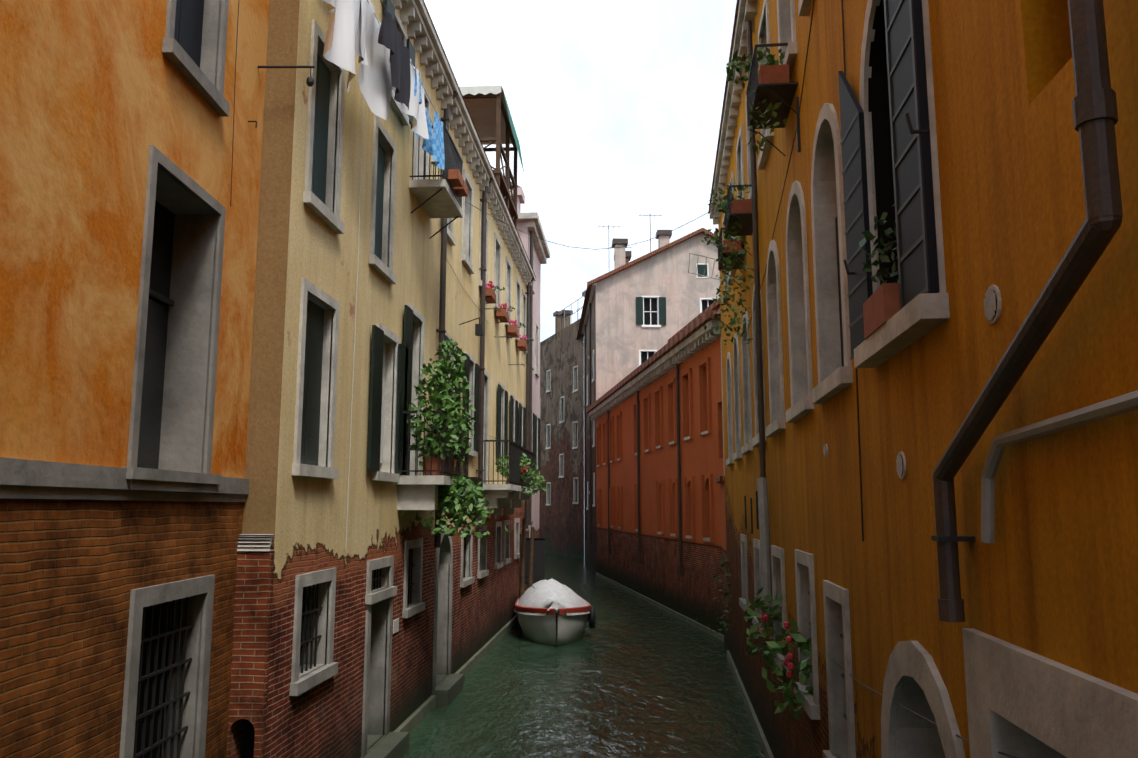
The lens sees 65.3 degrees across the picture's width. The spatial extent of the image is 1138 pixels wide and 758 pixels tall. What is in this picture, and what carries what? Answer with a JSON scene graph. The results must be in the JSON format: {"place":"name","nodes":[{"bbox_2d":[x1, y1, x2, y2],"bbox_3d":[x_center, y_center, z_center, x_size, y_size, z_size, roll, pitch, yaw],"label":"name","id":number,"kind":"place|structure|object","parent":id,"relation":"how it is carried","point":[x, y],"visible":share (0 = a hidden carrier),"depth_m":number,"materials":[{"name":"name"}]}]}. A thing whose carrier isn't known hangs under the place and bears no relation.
{"place":"outdoors","nodes":[
{"label":"outdoors","id":0,"kind":"place"},
{"bbox_2d":[424,0,736,341],"label":"sky","id":1,"kind":"structure","parent":0,"point":[615,106],"materials":[{"name":"white"}]},
{"bbox_2d":[403,553,765,757],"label":"water","id":2,"kind":"structure","parent":0,"point":[629,675],"depth_m":17.28,"materials":[{"name":"green liquid"}]},
{"bbox_2d":[0,0,314,757],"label":"orange building","id":3,"kind":"structure","parent":2,"relation":"in","point":[131,134],"depth_m":6.80,"materials":[{"name":"stone"}]},
{"bbox_2d":[227,0,299,757],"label":"strip","id":4,"kind":"object","parent":2,"relation":"in","point":[247,726],"visible":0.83,"depth_m":9.44,"materials":[{"name":"stone"}]},
{"bbox_2d":[264,0,535,757],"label":"cream building","id":5,"kind":"structure","parent":2,"relation":"in","point":[387,620],"depth_m":13.48,"materials":[{"name":"paint"}]},
{"bbox_2d":[311,53,384,260],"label":"window panes","id":6,"kind":"structure","parent":5,"relation":"on","point":[320,141],"depth_m":11.18,"materials":[{"name":"grey glass"}]},
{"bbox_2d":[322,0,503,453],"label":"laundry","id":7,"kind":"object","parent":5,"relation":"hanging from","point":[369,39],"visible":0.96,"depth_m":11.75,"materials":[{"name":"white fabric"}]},
{"bbox_2d":[401,169,548,538],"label":"plants","id":8,"kind":"object","parent":5,"relation":"attached to","point":[468,492],"visible":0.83,"depth_m":14.80,"materials":[{"name":"leaf"},{"name":"dark leaf"},{"name":"red petals"}]},
{"bbox_2d":[423,0,535,276],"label":"roof cornice","id":9,"kind":"structure","parent":5,"relation":"on","point":[472,122],"depth_m":19.17,"materials":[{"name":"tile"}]},
{"bbox_2d":[459,85,523,228],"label":"rooftop terrace","id":10,"kind":"structure","parent":9,"relation":"on","point":[489,110],"depth_m":28.73,"materials":[{"name":"brown wood"}]},
{"bbox_2d":[509,182,549,590],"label":"pink building","id":11,"kind":"structure","parent":2,"relation":"in","point":[537,251],"depth_m":34.66,"materials":[{"name":"paint"}]},
{"bbox_2d":[518,518,544,628],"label":"poles","id":12,"kind":"object","parent":2,"relation":"in","point":[532,559],"visible":0.67,"depth_m":29.62,"materials":[{"name":"brown wood"}]},
{"bbox_2d":[514,579,595,645],"bbox_3d":[-0.468,6.822,26.264,2.294,1.783,5.900,0,-8,-3],"label":"boat","id":13,"kind":"object","parent":2,"relation":"on","point":[542,607],"visible":0.94,"depth_m":24.27,"materials":[{"name":"white"}]},
{"bbox_2d":[539,290,585,558],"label":"buildings","id":14,"kind":"structure","parent":2,"relation":"in","point":[561,519],"depth_m":68.25,"materials":[{"name":"stone"}]},
{"bbox_2d":[467,202,715,327],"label":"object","id":15,"kind":"object","parent":14,"relation":"on","point":[577,310],"visible":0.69,"depth_m":52.76,"materials":[{"name":"black metal"}]},
{"bbox_2d":[394,572,773,757],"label":"footing","id":16,"kind":"object","parent":2,"relation":"in","point":[410,723],"visible":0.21,"depth_m":19.68,"materials":[{"name":"stone"}]},
{"bbox_2d":[710,0,1137,757],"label":"yellow building","id":17,"kind":"structure","parent":16,"relation":"on","point":[988,148],"depth_m":4.60,"materials":[{"name":"paint"}]},
{"bbox_2d":[708,0,738,213],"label":"roof cornice","id":18,"kind":"structure","parent":17,"relation":"on","point":[733,33],"depth_m":16.85,"materials":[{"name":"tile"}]},
{"bbox_2d":[696,47,899,719],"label":"plants","id":19,"kind":"object","parent":17,"relation":"attached to","point":[881,305],"visible":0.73,"depth_m":9.44,"materials":[{"name":"green plant"}]},
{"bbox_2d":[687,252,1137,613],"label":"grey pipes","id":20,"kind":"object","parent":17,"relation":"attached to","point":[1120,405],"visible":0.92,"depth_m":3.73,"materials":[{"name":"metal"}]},
{"bbox_2d":[581,230,719,572],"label":"grey building","id":21,"kind":"structure","parent":2,"relation":"in","point":[638,314],"depth_m":50.40,"materials":[{"name":"white paint"}]},
{"bbox_2d":[576,228,715,339],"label":"grey roof","id":22,"kind":"structure","parent":21,"relation":"on","point":[641,259],"depth_m":50.45,"materials":[{"name":"tile"}]},
{"bbox_2d":[589,320,728,649],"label":"red building","id":23,"kind":"structure","parent":2,"relation":"in","point":[661,521],"depth_m":31.14,"materials":[{"name":"paint"}]},
{"bbox_2d":[586,298,720,412],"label":"red roof","id":24,"kind":"structure","parent":23,"relation":"on","point":[712,311],"depth_m":30.50,"materials":[{"name":"tile"}]},
{"bbox_2d":[716,476,724,482],"bbox_3d":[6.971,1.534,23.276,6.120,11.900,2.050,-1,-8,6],"label":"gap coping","id":25,"kind":"object","parent":23,"relation":"on","point":[719,479],"visible":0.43,"depth_m":22.66,"materials":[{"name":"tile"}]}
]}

